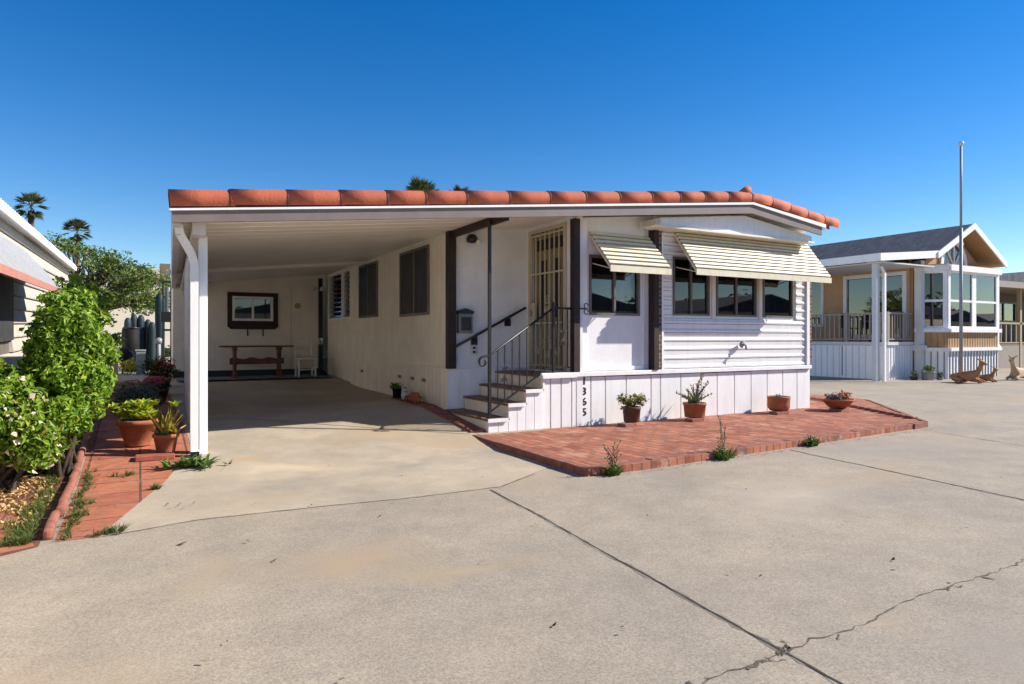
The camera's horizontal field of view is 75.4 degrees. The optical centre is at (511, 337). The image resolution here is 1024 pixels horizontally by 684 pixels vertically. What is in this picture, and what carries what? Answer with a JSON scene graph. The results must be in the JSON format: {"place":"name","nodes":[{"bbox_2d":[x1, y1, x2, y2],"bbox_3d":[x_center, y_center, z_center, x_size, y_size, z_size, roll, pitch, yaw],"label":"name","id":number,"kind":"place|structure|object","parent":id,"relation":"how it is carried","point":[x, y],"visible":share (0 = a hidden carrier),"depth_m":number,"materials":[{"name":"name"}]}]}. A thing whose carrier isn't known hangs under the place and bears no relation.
{"place":"outdoors","nodes":[
{"label":"outdoors","id":0,"kind":"place"},
{"bbox_2d":[0,511,33,552],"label":"red paving","id":1,"kind":"structure","parent":0,"point":[7,516],"depth_m":4.26,"materials":[{"name":"red brick"}]},
{"bbox_2d":[55,381,189,541],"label":"paver path","id":2,"kind":"structure","parent":0,"point":[128,493],"depth_m":6.04,"materials":[{"name":"red brick"}]},
{"bbox_2d":[0,436,165,546],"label":"grass tufts","id":3,"kind":"object","parent":2,"relation":"on","point":[22,536],"visible":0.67,"depth_m":4.66,"materials":[{"name":"green plant"}]},
{"bbox_2d":[104,379,164,415],"bbox_3d":[-4.958,0.827,8.676,0.735,0.575,0.770,0,0,3],"label":"lavender mound","id":4,"kind":"object","parent":2,"relation":"on","point":[135,392],"visible":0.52,"depth_m":8.55,"materials":[{"name":"purple plant"}]},
{"bbox_2d":[107,398,180,446],"bbox_3d":[-3.912,0.882,6.994,0.454,0.490,0.662,0,0,37],"label":"green succulent pot","id":5,"kind":"object","parent":2,"relation":"on","point":[134,432],"visible":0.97,"depth_m":6.88,"materials":[{"name":"ceramic"}]},
{"bbox_2d":[135,452,174,461],"bbox_3d":[-3.519,1.171,6.528,0.340,0.045,0.170,0,0,-29],"label":"loose paver","id":6,"kind":"object","parent":2,"relation":"on","point":[152,456],"visible":1,"depth_m":6.47,"materials":[{"name":"red brick"}]},
{"bbox_2d":[140,375,171,403],"bbox_3d":[-5.497,0.789,10.210,0.406,0.437,0.399,0,0,16],"label":"pink flower pot","id":7,"kind":"object","parent":2,"relation":"on","point":[161,385],"visible":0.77,"depth_m":10.15,"materials":[{"name":"ceramic"}]},
{"bbox_2d":[138,355,180,394],"bbox_3d":[-6.088,0.648,11.437,0.646,0.705,0.712,0,0,-29],"label":"dark leaf pot","id":8,"kind":"object","parent":2,"relation":"on","point":[160,367],"visible":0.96,"depth_m":11.36,"materials":[{"name":"ceramic"}]},
{"bbox_2d":[145,407,185,452],"bbox_3d":[-3.535,0.928,6.721,0.362,0.475,0.316,0,0,-16],"label":"aloe pot","id":9,"kind":"object","parent":2,"relation":"on","point":[166,437],"visible":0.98,"depth_m":6.70,"materials":[{"name":"ceramic"}]},
{"bbox_2d":[85,263,170,347],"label":"plaster building","id":10,"kind":"structure","parent":0,"point":[119,324],"depth_m":34.66,"materials":[{"name":"beige paint"}]},
{"bbox_2d":[141,352,177,377],"bbox_3d":[-6.708,0.595,12.485,0.595,0.690,0.669,0,0,12],"label":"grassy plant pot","id":11,"kind":"object","parent":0,"point":[153,360],"visible":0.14,"depth_m":12.50,"materials":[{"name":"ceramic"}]},
{"bbox_2d":[155,293,164,357],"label":"cactus column","id":12,"kind":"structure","parent":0,"point":[158,309],"depth_m":18.88,"materials":[{"name":"green plant"}]},
{"bbox_2d":[98,374,550,536],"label":"driveway","id":13,"kind":"structure","parent":0,"point":[277,459],"depth_m":6.94,"materials":[{"name":"concrete"}]},
{"bbox_2d":[157,453,234,468],"bbox_3d":[-3.014,1.166,6.316,0.708,0.121,0.388,0,0,-10],"label":"weed","id":14,"kind":"object","parent":13,"relation":"on","point":[184,462],"visible":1,"depth_m":6.27,"materials":[{"name":"green plant"}]},
{"bbox_2d":[171,275,325,377],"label":"storage shed","id":15,"kind":"structure","parent":13,"relation":"on","point":[264,311],"depth_m":15.10,"materials":[{"name":"beige paint"}]},
{"bbox_2d":[232,296,272,320],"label":"window","id":16,"kind":"structure","parent":15,"relation":"in","point":[244,308],"depth_m":15.03,"materials":[{"name":"white"}]},
{"bbox_2d":[310,286,324,290],"bbox_3d":[-4.606,-1.165,15.647,0.350,0.110,0.205,0,0,-29],"label":"flood light","id":17,"kind":"object","parent":15,"relation":"attached to","point":[312,288],"visible":1,"depth_m":15.62,"materials":[{"name":"grey paint"}]},
{"bbox_2d":[175,374,331,380],"bbox_3d":[-5.634,0.860,14.516,3.100,0.010,1.030,0,0,-29],"label":"floor mat","id":18,"kind":"object","parent":13,"relation":"on","point":[250,377],"visible":0.71,"depth_m":14.33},
{"bbox_2d":[218,345,293,377],"bbox_3d":[-5.600,0.510,14.518,1.500,0.690,0.440,0,0,-29],"label":"trestle table","id":19,"kind":"object","parent":18,"relation":"on","point":[234,360],"visible":1,"depth_m":14.50,"materials":[{"name":"brown wood"}]},
{"bbox_2d":[294,337,315,376],"bbox_3d":[-4.629,0.412,14.810,0.400,0.884,0.457,0,0,-29],"label":"white chair","id":20,"kind":"object","parent":18,"relation":"on","point":[311,358],"visible":1,"depth_m":14.89,"materials":[{"name":"beige paint"}]},
{"bbox_2d":[318,338,328,375],"bbox_3d":[-4.434,0.431,15.296,0.246,0.871,0.909,0,0,-29],"label":"broom","id":21,"kind":"object","parent":18,"relation":"on","point":[323,373],"visible":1,"depth_m":15.14,"materials":[{"name":"black plastic"}]},
{"bbox_2d":[100,487,492,536],"bbox_3d":[-1.557,1.266,5.258,2.914,0.001,0.785,0,0,-29],"label":"apron seam","id":22,"kind":"object","parent":13,"relation":"on","point":[244,514],"visible":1,"depth_m":4.97,"materials":[{"name":"concrete"}]},
{"bbox_2d":[167,186,839,457],"bbox_3d":[-1.371,-0.546,13.076,9.961,3.592,10.258,0,0,-29],"label":"mobile home","id":23,"kind":"object","parent":13,"relation":"on","point":[678,291],"visible":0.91,"depth_m":9.77,"materials":[{"name":"beige paint"}]},
{"bbox_2d":[328,271,342,319],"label":"louvre window","id":24,"kind":"structure","parent":23,"relation":"in","point":[330,298],"depth_m":15.31,"materials":[{"name":"glass"}]},
{"bbox_2d":[343,269,350,318],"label":"louvre window","id":25,"kind":"structure","parent":23,"relation":"in","point":[345,290],"depth_m":14.49,"materials":[{"name":"grey glass"}]},
{"bbox_2d":[358,261,377,317],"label":"window","id":26,"kind":"structure","parent":23,"relation":"in","point":[367,273],"depth_m":12.90,"materials":[{"name":"glass"}]},
{"bbox_2d":[399,244,429,316],"bbox_3d":[-1.575,-0.900,10.764,0.080,1.080,1.290,0,0,-29],"label":"window","id":27,"kind":"structure","parent":23,"relation":"in","point":[414,264],"depth_m":10.71,"materials":[{"name":"grey metal"}]},
{"bbox_2d":[456,308,473,332],"bbox_3d":[-0.682,-0.250,9.598,0.235,0.360,0.118,0,0,-29],"label":"mailbox","id":28,"kind":"object","parent":23,"relation":"attached to","point":[464,320],"visible":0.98,"depth_m":9.55,"materials":[{"name":"grey metal"}]},
{"bbox_2d":[461,317,470,329],"bbox_3d":[-0.660,-0.205,9.558,0.155,0.190,0.008,0,0,-29],"label":"door panel","id":29,"kind":"structure","parent":28,"relation":"in","point":[465,321],"depth_m":9.55,"materials":[{"name":"grey metal"}]},
{"bbox_2d":[470,345,476,353],"bbox_3d":[-0.560,0.175,9.713,0.100,0.130,0.036,0,0,-29],"label":"wall outlet","id":30,"kind":"object","parent":23,"relation":"attached to","point":[473,349],"depth_m":9.70,"materials":[{"name":"grey paint"}]},
{"bbox_2d":[466,234,481,244],"bbox_3d":[-0.561,-1.435,9.652,0.208,0.160,0.188,0,0,-29],"label":"wall lamp","id":31,"kind":"object","parent":23,"relation":"attached to","point":[471,238],"visible":1,"depth_m":9.60,"materials":[{"name":"black metal"}]},
{"bbox_2d":[454,307,525,347],"bbox_3d":[-0.324,-0.165,9.803,1.198,0.626,0.110,0,0,-29],"label":"wall handrail","id":32,"kind":"object","parent":23,"relation":"attached to","point":[505,320],"depth_m":9.74,"materials":[{"name":"black metal"}]},
{"bbox_2d":[528,222,566,370],"bbox_3d":[0.521,-0.573,9.653,0.174,2.075,1.010,0,0,-29],"label":"security door","id":33,"kind":"structure","parent":23,"relation":"in","point":[550,248],"depth_m":9.70,"materials":[{"name":"beige metal"}]},
{"bbox_2d":[589,254,639,315],"bbox_3d":[1.428,-0.740,9.483,0.900,0.840,0.175,0,0,-29],"label":"window","id":34,"kind":"structure","parent":23,"relation":"in","point":[610,292],"depth_m":9.41,"materials":[{"name":"clear glass"}]},
{"bbox_2d":[673,256,709,315],"bbox_3d":[2.693,-0.780,10.160,0.750,0.880,0.195,0,0,-29],"label":"window","id":35,"kind":"structure","parent":23,"relation":"in","point":[691,291],"depth_m":10.08,"materials":[{"name":"glass"}]},
{"bbox_2d":[716,276,756,316],"bbox_3d":[3.548,-0.780,10.640,0.910,0.880,0.195,0,0,-29],"label":"window","id":36,"kind":"structure","parent":23,"relation":"in","point":[735,296],"depth_m":10.57,"materials":[{"name":"brown glass"}]},
{"bbox_2d":[763,279,793,317],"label":"window","id":37,"kind":"structure","parent":23,"relation":"in","point":[778,295],"depth_m":11.09,"materials":[{"name":"brown glass"}]},
{"bbox_2d":[0,367,1023,683],"bbox_3d":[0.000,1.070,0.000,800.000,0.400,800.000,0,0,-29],"label":"street","id":38,"kind":"structure","parent":0,"point":[488,587],"depth_m":3.48,"materials":[{"name":"concrete"}]},
{"bbox_2d":[0,198,76,375],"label":"clapboard house","id":39,"kind":"structure","parent":38,"relation":"on","point":[33,262],"depth_m":9.50,"materials":[{"name":"white wood"}]},
{"bbox_2d":[0,432,84,555],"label":"planting bed","id":40,"kind":"object","parent":38,"relation":"on","point":[36,541],"visible":0.08,"depth_m":5.26,"materials":[{"name":"tan gravel"},{"name":"grass"},{"name":"terracotta"}]},
{"bbox_2d":[0,465,61,524],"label":"wood chips","id":41,"kind":"object","parent":40,"relation":"on","point":[15,492],"visible":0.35,"depth_m":5.28,"materials":[{"name":"beige wood"}]},
{"bbox_2d":[0,357,80,492],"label":"flowering bush","id":42,"kind":"object","parent":40,"relation":"on","point":[25,443],"visible":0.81,"depth_m":5.33,"materials":[{"name":"green plant"}]},
{"bbox_2d":[16,274,126,478],"bbox_3d":[-3.924,0.319,6.037,0.689,1.856,1.317,0,0,1],"label":"tall bush","id":43,"kind":"object","parent":40,"relation":"on","point":[69,355],"visible":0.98,"depth_m":5.79,"materials":[{"name":"green plant"}]},
{"bbox_2d":[101,341,117,373],"bbox_3d":[-9.568,0.477,15.741,0.467,0.846,0.080,0,0,-29],"label":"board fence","id":44,"kind":"object","parent":40,"relation":"on","point":[115,368],"visible":0.04,"depth_m":15.80,"materials":[{"name":"grey wood"}]},
{"bbox_2d":[43,384,111,539],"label":"bed kerb","id":45,"kind":"structure","parent":38,"relation":"on","point":[53,519],"depth_m":5.17,"materials":[{"name":"brick"}]},
{"bbox_2d":[118,348,133,363],"bbox_3d":[-9.597,0.447,16.414,0.399,0.407,0.398,0,0,6],"label":"dark boulder","id":46,"kind":"object","parent":38,"relation":"on","point":[128,354],"visible":0.54,"depth_m":16.29,"materials":[{"name":"black stone"}]},
{"bbox_2d":[118,358,137,374],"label":"yellow flowers","id":47,"kind":"object","parent":38,"relation":"on","point":[126,366],"visible":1,"depth_m":15.50,"materials":[{"name":"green plant"}]},
{"bbox_2d":[124,327,139,371],"bbox_3d":[-9.810,0.296,17.085,0.380,1.148,0.374,0,0,-29],"label":"black barrel","id":48,"kind":"object","parent":38,"relation":"on","point":[132,337],"visible":0.61,"depth_m":16.96,"materials":[{"name":"black plastic"}]},
{"bbox_2d":[121,314,155,369],"bbox_3d":[-10.070,0.114,17.855,0.816,1.512,0.713,0,0,-29],"label":"columnar cactus","id":49,"kind":"object","parent":38,"relation":"on","point":[147,334],"visible":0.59,"depth_m":17.82,"materials":[{"name":"plant"}]},
{"bbox_2d":[135,349,145,373],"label":"concrete pillar","id":50,"kind":"structure","parent":38,"relation":"on","point":[139,355],"depth_m":15.87,"materials":[{"name":"grey concrete"}]},
{"bbox_2d":[155,338,161,359],"bbox_3d":[-8.942,0.443,16.770,0.171,0.914,0.180,0,0,-29],"label":"gazing ball","id":51,"kind":"object","parent":38,"relation":"on","point":[158,341],"visible":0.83,"depth_m":16.74,"materials":[{"name":"metal"}]},
{"bbox_2d":[161,281,170,359],"bbox_3d":[-8.559,-0.270,16.423,0.276,2.280,0.300,0,0,-29],"label":"tall lantern","id":52,"kind":"object","parent":38,"relation":"on","point":[166,316],"visible":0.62,"depth_m":16.30,"materials":[{"name":"black metal"}]},
{"bbox_2d":[392,397,484,432],"bbox_3d":[-1.172,1.100,9.694,0.203,0.235,3.146,0,0,-28],"label":"brick edging","id":53,"kind":"object","parent":38,"relation":"on","point":[466,425],"visible":0.67,"depth_m":9.05,"materials":[{"name":"red brick"}]},
{"bbox_2d":[390,382,401,397],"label":"plant pot","id":54,"kind":"object","parent":53,"relation":"on","point":[396,387],"visible":1,"depth_m":10.76,"materials":[{"name":"black plastic"}]},
{"bbox_2d":[401,387,407,399],"bbox_3d":[-1.708,0.882,10.511,0.105,0.207,0.100,0,0,-29],"label":"stone ornament","id":55,"kind":"object","parent":53,"relation":"on","point":[404,393],"visible":0.91,"depth_m":10.48,"materials":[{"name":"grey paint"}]},
{"bbox_2d":[403,392,421,403],"bbox_3d":[-1.499,0.918,10.170,0.214,0.182,0.497,0,0,-29],"label":"crab ornament","id":56,"kind":"object","parent":53,"relation":"on","point":[414,397],"visible":0.98,"depth_m":10.07,"materials":[{"name":"ceramic"}]},
{"bbox_2d":[65,408,1001,679],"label":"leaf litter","id":57,"kind":"object","parent":38,"relation":"on","point":[549,450],"visible":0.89,"depth_m":6.21,"materials":[{"name":"brown plant"}]},
{"bbox_2d":[600,440,625,475],"bbox_3d":[0.932,1.121,6.136,0.314,0.330,0.260,0,0,-29],"label":"weed","id":58,"kind":"object","parent":38,"relation":"on","point":[613,470],"visible":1,"depth_m":6.11,"materials":[{"name":"green plant"}]},
{"bbox_2d":[257,419,1023,683],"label":"pavement joint","id":59,"kind":"object","parent":38,"relation":"on","point":[807,664],"visible":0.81,"depth_m":3.46,"materials":[{"name":"grey concrete"}]},
{"bbox_2d":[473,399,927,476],"bbox_3d":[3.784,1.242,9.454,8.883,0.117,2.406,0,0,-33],"label":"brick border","id":60,"kind":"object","parent":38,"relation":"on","point":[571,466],"visible":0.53,"depth_m":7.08,"materials":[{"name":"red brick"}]},
{"bbox_2d":[710,415,739,460],"bbox_3d":[2.244,1.048,6.962,0.408,0.473,0.290,0,0,-42],"label":"weed","id":61,"kind":"object","parent":38,"relation":"on","point":[721,454],"visible":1,"depth_m":6.93,"materials":[{"name":"green plant"}]},
{"bbox_2d":[490,450,1023,683],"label":"joint lip","id":62,"kind":"object","parent":38,"relation":"on","point":[731,624],"visible":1,"depth_m":3.55,"materials":[{"name":"grey concrete"}]},
{"bbox_2d":[802,434,823,446],"bbox_3d":[3.527,1.208,7.787,0.343,0.160,0.244,0,0,-39],"label":"weed","id":63,"kind":"object","parent":38,"relation":"on","point":[811,442],"visible":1,"depth_m":7.76,"materials":[{"name":"green plant"}]},
{"bbox_2d":[686,559,1022,683],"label":"pavement crack","id":64,"kind":"object","parent":38,"relation":"on","point":[757,662],"visible":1,"depth_m":2.73,"materials":[{"name":"grey concrete"}]},
{"bbox_2d":[910,370,917,379],"bbox_3d":[12.166,1.118,20.015,0.241,0.304,0.225,0,0,18],"label":"planter","id":65,"kind":"object","parent":38,"relation":"on","point":[914,373],"visible":0.99,"depth_m":19.96,"materials":[{"name":"ceramic"}]},
{"bbox_2d":[921,365,934,379],"bbox_3d":[12.603,1.037,20.026,0.409,0.466,0.369,0,0,-29],"label":"planter","id":66,"kind":"object","parent":38,"relation":"on","point":[928,373],"visible":1,"depth_m":19.92,"materials":[{"name":"grey concrete"}]},
{"bbox_2d":[936,372,943,379],"bbox_3d":[12.942,1.145,20.016,0.200,0.250,0.200,0,0,10],"label":"planter","id":67,"kind":"object","parent":38,"relation":"on","point":[939,375],"visible":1,"depth_m":19.98,"materials":[{"name":"grey concrete"}]},
{"bbox_2d":[958,141,963,371],"bbox_3d":[12.960,-2.208,19.108,0.240,6.957,0.234,0,0,-29],"label":"flagpole","id":68,"kind":"object","parent":38,"relation":"on","point":[961,144],"visible":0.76,"depth_m":19.08,"materials":[{"name":"metal"}]},
{"bbox_2d":[950,359,987,382],"bbox_3d":[12.848,0.917,18.648,0.488,0.686,0.923,0,0,-29],"label":"deer statue","id":69,"kind":"object","parent":38,"relation":"on","point":[964,376],"visible":1,"depth_m":18.51,"materials":[{"name":"brown paint"}]},
{"bbox_2d":[979,367,997,381],"bbox_3d":[13.697,1.037,19.091,0.322,0.452,0.610,0,0,-29],"label":"deer statue","id":70,"kind":"object","parent":38,"relation":"on","point":[987,377],"visible":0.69,"depth_m":18.95,"materials":[{"name":"brown paint"}]},
{"bbox_2d":[1006,355,1023,379],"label":"deer statue","id":71,"kind":"object","parent":38,"relation":"on","point":[1016,373],"visible":1,"depth_m":19.83,"materials":[{"name":"paint"}]},
{"bbox_2d":[0,0,1023,277],"label":"sky","id":72,"kind":"structure","parent":0,"point":[856,113],"materials":[{"name":"blue"}]},
{"bbox_2d":[483,395,918,475],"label":"brick patio","id":73,"kind":"structure","parent":0,"point":[652,438],"depth_m":8.23,"materials":[{"name":"red brick"}]},
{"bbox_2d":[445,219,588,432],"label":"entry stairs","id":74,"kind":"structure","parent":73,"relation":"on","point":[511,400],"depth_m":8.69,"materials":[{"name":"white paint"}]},
{"bbox_2d":[617,422,636,426],"bbox_3d":[1.566,1.178,9.012,0.240,0.044,0.140,0,0,-41],"label":"brick","id":75,"kind":"object","parent":73,"relation":"on","point":[625,424],"visible":0.91,"depth_m":8.95,"materials":[{"name":"red brick"}]},
{"bbox_2d":[615,393,649,422],"bbox_3d":[1.653,0.950,9.128,0.507,0.408,0.263,0,0,-29],"label":"succulent pot","id":76,"kind":"object","parent":75,"relation":"on","point":[631,411],"visible":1,"depth_m":9.04,"materials":[{"name":"ceramic"}]},
{"bbox_2d":[685,418,703,421],"bbox_3d":[2.632,1.178,9.543,0.260,0.044,0.140,0,0,-35],"label":"brick","id":77,"kind":"object","parent":73,"relation":"on","point":[693,419],"visible":0.91,"depth_m":9.49,"materials":[{"name":"red brick"}]},
{"bbox_2d":[676,372,711,417],"bbox_3d":[2.663,0.820,9.640,0.453,0.668,0.604,0,0,24],"label":"spiky plant pot","id":78,"kind":"object","parent":77,"relation":"on","point":[694,407],"visible":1,"depth_m":9.59,"materials":[{"name":"ceramic"}]},
{"bbox_2d":[769,411,788,414],"bbox_3d":[4.214,1.178,10.444,0.300,0.044,0.150,0,0,-32],"label":"brick","id":79,"kind":"object","parent":73,"relation":"on","point":[778,412],"visible":0.91,"depth_m":10.39,"materials":[{"name":"red brick"}]},
{"bbox_2d":[767,393,790,410],"bbox_3d":[4.253,1.016,10.557,0.356,0.277,0.356,0,0,-29],"label":"squat pot","id":80,"kind":"object","parent":79,"relation":"on","point":[776,402],"visible":1,"depth_m":10.42,"materials":[{"name":"ceramic"}]},
{"bbox_2d":[829,408,848,411],"bbox_3d":[5.383,1.178,10.894,0.320,0.044,0.200,0,0,-41],"label":"brick","id":81,"kind":"object","parent":73,"relation":"on","point":[838,410],"visible":0.85,"depth_m":10.79,"materials":[{"name":"red brick"}]},
{"bbox_2d":[820,390,854,408],"bbox_3d":[5.381,1.003,10.939,0.520,0.302,0.520,0,0,-29],"label":"bowl planter","id":82,"kind":"object","parent":81,"relation":"on","point":[842,400],"visible":1,"depth_m":10.82,"materials":[{"name":"ceramic"}]},
{"bbox_2d":[810,397,914,418],"bbox_3d":[5.922,1.183,11.426,0.159,0.055,3.219,0,0,0],"label":"scalloped edging","id":83,"kind":"object","parent":73,"relation":"on","point":[886,412],"visible":0.62,"depth_m":10.70,"materials":[{"name":"red brick"}]},
{"bbox_2d":[809,223,1007,380],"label":"neighbour house","id":84,"kind":"structure","parent":0,"point":[913,277],"depth_m":21.07,"materials":[{"name":"white paint"}]},
{"bbox_2d":[812,282,823,326],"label":"window","id":85,"kind":"structure","parent":84,"relation":"in","point":[817,288],"depth_m":23.50,"materials":[{"name":"glass"}]},
{"bbox_2d":[841,313,858,341],"bbox_3d":[11.144,-0.350,21.759,0.450,0.940,0.420,0,0,-29],"label":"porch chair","id":86,"kind":"object","parent":84,"relation":"on","point":[842,322],"visible":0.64,"depth_m":21.81,"materials":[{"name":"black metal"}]},
{"bbox_2d":[858,320,881,341],"bbox_3d":[11.538,-0.220,21.109,0.600,0.680,0.700,0,0,-29],"label":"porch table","id":87,"kind":"object","parent":84,"relation":"on","point":[860,328],"visible":0.33,"depth_m":21.23,"materials":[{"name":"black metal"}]},
{"bbox_2d":[843,271,906,337],"bbox_3d":[11.858,-1.050,21.673,0.110,2.100,2.130,0,0,-29],"label":"sliding window","id":88,"kind":"structure","parent":84,"relation":"in","point":[857,289],"depth_m":21.86,"materials":[{"name":"grey paint"}]},
{"bbox_2d":[881,311,902,341],"bbox_3d":[11.815,-0.350,20.565,0.450,0.940,0.420,0,0,-29],"label":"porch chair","id":89,"kind":"object","parent":84,"relation":"on","point":[896,325],"visible":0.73,"depth_m":20.37,"materials":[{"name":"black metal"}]},
{"bbox_2d":[925,271,947,327],"bbox_3d":[13.029,-1.190,20.599,0.885,1.790,0.080,0,0,18],"label":"bay window","id":90,"kind":"structure","parent":84,"relation":"in","point":[936,282],"depth_m":20.55,"materials":[{"name":"glass"}]},
{"bbox_2d":[939,242,966,265],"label":"arched window","id":91,"kind":"structure","parent":84,"relation":"in","point":[951,256],"depth_m":21.65,"materials":[{"name":"clear glass"}]},
{"bbox_2d":[948,271,973,328],"bbox_3d":[14.104,-1.190,20.830,1.500,1.790,0.080,0,0,-29],"label":"bay window","id":92,"kind":"structure","parent":84,"relation":"in","point":[953,276],"depth_m":20.77,"materials":[{"name":"glass"}]},
{"bbox_2d":[974,273,997,328],"bbox_3d":[15.412,-1.190,21.565,1.500,1.790,0.080,0,0,-29],"label":"bay window","id":93,"kind":"structure","parent":84,"relation":"in","point":[985,285],"depth_m":21.57,"materials":[{"name":"white paint"}]},
{"bbox_2d":[998,272,1023,368],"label":"brown clapboard house","id":94,"kind":"structure","parent":0,"point":[1011,312],"depth_m":28.30,"materials":[{"name":"beige paint"}]},
{"bbox_2d":[999,302,1015,321],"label":"window","id":95,"kind":"structure","parent":94,"relation":"in","point":[1007,310],"depth_m":31.22,"materials":[{"name":"clear glass"}]},
{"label":"far yard","id":96,"kind":"structure","parent":0,"visible":0},
{"bbox_2d":[12,190,49,226],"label":"palm tree","id":97,"kind":"object","parent":96,"relation":"on","point":[35,198],"visible":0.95,"depth_m":42.20,"materials":[{"name":"green plant"}]},
{"bbox_2d":[62,218,93,269],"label":"palm tree","id":98,"kind":"object","parent":96,"relation":"on","point":[77,225],"visible":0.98,"depth_m":48.43,"materials":[{"name":"green plant"}]},
{"bbox_2d":[42,230,170,319],"bbox_3d":[-12.552,-1.232,21.315,4.871,4.432,5.210,0,0,-29],"label":"broadleaf tree","id":99,"kind":"object","parent":96,"relation":"on","point":[123,286],"visible":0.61,"depth_m":20.51,"materials":[{"name":"green plant"}]},
{"bbox_2d":[118,345,169,356],"bbox_3d":[-19.609,0.729,27.940,10.301,1.066,1.199,0,0,-29],"label":"clipped hedge","id":100,"kind":"object","parent":96,"relation":"on","point":[167,352],"visible":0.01,"depth_m":29.89,"materials":[{"name":"green plant"}]},
{"bbox_2d":[405,175,437,190],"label":"palm tree","id":101,"kind":"object","parent":96,"relation":"on","point":[416,184],"visible":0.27,"depth_m":62.97,"materials":[{"name":"green plant"}]},
{"bbox_2d":[448,184,468,190],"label":"palm tree","id":102,"kind":"object","parent":96,"relation":"on","point":[457,187],"visible":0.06,"depth_m":69.68,"materials":[{"name":"green plant"}]}
]}

